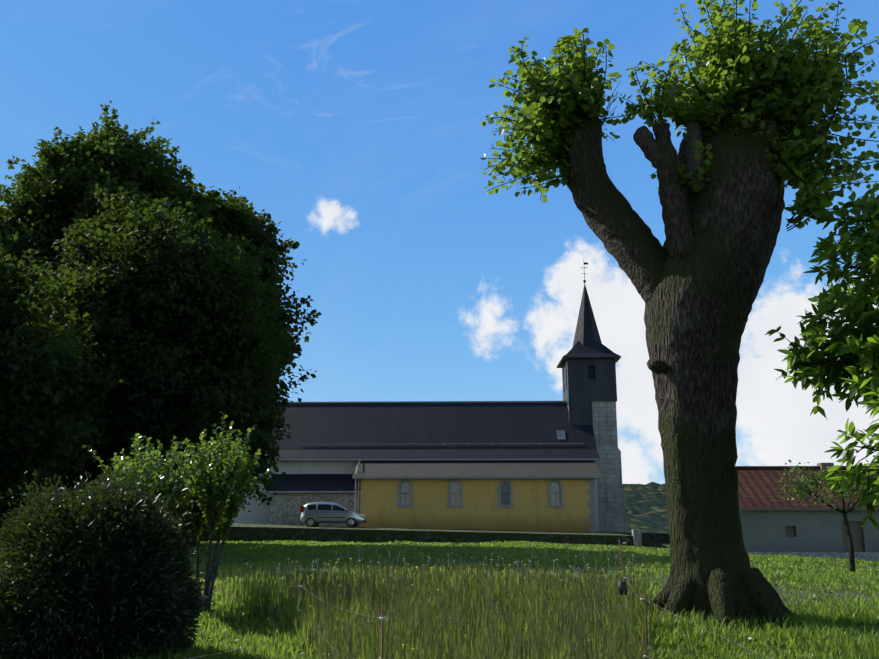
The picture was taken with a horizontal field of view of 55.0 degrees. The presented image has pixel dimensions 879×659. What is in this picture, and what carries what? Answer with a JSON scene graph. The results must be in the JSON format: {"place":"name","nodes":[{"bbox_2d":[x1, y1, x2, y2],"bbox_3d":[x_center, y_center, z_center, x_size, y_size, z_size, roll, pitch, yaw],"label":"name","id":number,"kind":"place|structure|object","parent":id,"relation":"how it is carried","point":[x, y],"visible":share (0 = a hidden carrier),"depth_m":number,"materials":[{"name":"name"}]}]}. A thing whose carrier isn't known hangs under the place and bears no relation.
{"place":"outdoors","nodes":[
{"label":"outdoors","id":0,"kind":"place"},
{"bbox_2d":[0,234,126,510],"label":"tree","id":1,"kind":"object","parent":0,"point":[63,432],"depth_m":25.64,"materials":[{"name":"green plant"}]},
{"bbox_2d":[0,100,260,486],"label":"tree","id":2,"kind":"object","parent":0,"point":[146,171],"depth_m":38.48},
{"bbox_2d":[8,183,316,511],"bbox_3d":[-12.193,1.641,33.151,13.943,14.491,11.958,0,-13,2],"label":"tree","id":3,"kind":"object","parent":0,"point":[162,415],"depth_m":30.78,"materials":[{"name":"green plant"}]},
{"bbox_2d":[81,411,268,610],"bbox_3d":[-3.648,2.604,11.686,2.456,2.732,2.134,0,-13,2],"label":"multistem shrub","id":4,"kind":"object","parent":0,"point":[170,483],"depth_m":11.26,"materials":[{"name":"green plant"}]},
{"bbox_2d":[179,166,321,546],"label":"tree","id":5,"kind":"object","parent":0,"point":[234,216],"depth_m":44.33,"materials":[{"name":"green plant"}]},
{"bbox_2d":[0,0,878,483],"label":"sky","id":6,"kind":"structure","parent":0,"point":[355,125],"materials":[{"name":"blue"}]},
{"bbox_2d":[0,539,878,658],"bbox_3d":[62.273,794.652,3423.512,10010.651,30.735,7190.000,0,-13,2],"label":"meadow ground","id":7,"kind":"structure","parent":0,"point":[832,595],"depth_m":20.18,"materials":[{"name":"green plant"}]},
{"bbox_2d":[0,478,216,545],"bbox_3d":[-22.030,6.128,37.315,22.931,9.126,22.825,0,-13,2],"label":"hedge undergrowth","id":8,"kind":"object","parent":7,"relation":"on","point":[6,507],"depth_m":40.10,"materials":[{"name":"green plant"}]},
{"bbox_2d":[0,457,230,658],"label":"yew ball","id":9,"kind":"object","parent":7,"relation":"on","point":[120,506],"depth_m":7.64,"materials":[{"name":"green plant"}]},
{"bbox_2d":[0,523,669,547],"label":"wall","id":10,"kind":"structure","parent":7,"relation":"on","point":[244,532],"depth_m":50.13,"materials":[{"name":"grey stone"}]},
{"bbox_2d":[300,502,365,526],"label":"car","id":11,"kind":"object","parent":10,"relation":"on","point":[314,514],"visible":0.96,"depth_m":55.86,"materials":[{"name":"paint"}]},
{"bbox_2d":[232,262,626,531],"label":"church","id":12,"kind":"structure","parent":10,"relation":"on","point":[523,465],"depth_m":62.43,"materials":[{"name":"stone"}]},
{"bbox_2d":[221,545,643,657],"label":"wildflowers","id":13,"kind":"object","parent":7,"relation":"on","point":[472,557],"visible":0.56,"depth_m":20.90,"materials":[{"name":"plant"}]},
{"bbox_2d":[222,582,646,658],"bbox_3d":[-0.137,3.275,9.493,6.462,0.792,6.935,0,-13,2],"label":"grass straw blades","id":14,"kind":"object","parent":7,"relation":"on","point":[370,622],"visible":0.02,"depth_m":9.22,"materials":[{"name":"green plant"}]},
{"bbox_2d":[220,557,648,658],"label":"yellow meadow flowers","id":15,"kind":"object","parent":7,"relation":"on","point":[429,590],"visible":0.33,"depth_m":13.52,"materials":[{"name":"yellow plant"}]},
{"bbox_2d":[218,583,654,608],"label":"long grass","id":16,"kind":"structure","parent":7,"relation":"on","point":[221,592],"depth_m":12.04,"materials":[{"name":"green plant"}]},
{"bbox_2d":[9,590,878,658],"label":"short grass","id":17,"kind":"structure","parent":7,"relation":"on","point":[667,633],"depth_m":9.43,"materials":[{"name":"green plant"}]},
{"bbox_2d":[220,561,677,658],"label":"grass tussocks","id":18,"kind":"object","parent":7,"relation":"on","point":[284,606],"depth_m":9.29,"materials":[{"name":"green plant"}]},
{"bbox_2d":[190,537,770,658],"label":"electric fence","id":19,"kind":"object","parent":7,"relation":"on","point":[622,586],"visible":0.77,"depth_m":6.37,"materials":[{"name":"brown metal"}]},
{"bbox_2d":[203,577,878,658],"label":"meadow weeds","id":20,"kind":"object","parent":7,"relation":"on","point":[691,650],"visible":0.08,"depth_m":9.27,"materials":[{"name":"green plant"}]},
{"bbox_2d":[622,482,668,533],"bbox_3d":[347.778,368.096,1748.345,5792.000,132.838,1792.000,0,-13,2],"label":"hill forest","id":21,"kind":"object","parent":7,"relation":"on","point":[646,510],"visible":0.02,"depth_m":1273.13,"materials":[{"name":"green plant"}]},
{"bbox_2d":[564,111,793,627],"bbox_3d":[3.588,0.335,11.934,3.461,7.682,1.822,0,-13,2],"label":"tree trunk","id":22,"kind":"object","parent":7,"relation":"on","point":[697,278],"visible":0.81,"depth_m":11.57,"materials":[{"name":"brown plant"}]},
{"bbox_2d":[480,0,878,230],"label":"leaves","id":23,"kind":"object","parent":22,"relation":"attached to","point":[530,108],"depth_m":12.18,"materials":[{"name":"green plant"}]},
{"bbox_2d":[736,463,878,560],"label":"farm building","id":24,"kind":"structure","parent":7,"relation":"on","point":[772,523],"depth_m":44.15,"materials":[{"name":"white paint"}]},
{"bbox_2d":[765,182,878,529],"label":"chestnut tree","id":25,"kind":"object","parent":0,"point":[856,314],"depth_m":10.53,"materials":[{"name":"green plant"}]},
{"bbox_2d":[792,197,878,494],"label":"chestnut burrs","id":26,"kind":"object","parent":25,"relation":"attached to","point":[820,334],"visible":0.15,"depth_m":10.76,"materials":[{"name":"green plant"}]},
{"bbox_2d":[774,455,878,571],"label":"small tree","id":27,"kind":"object","parent":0,"point":[801,485],"depth_m":25.23,"materials":[{"name":"green plant"}]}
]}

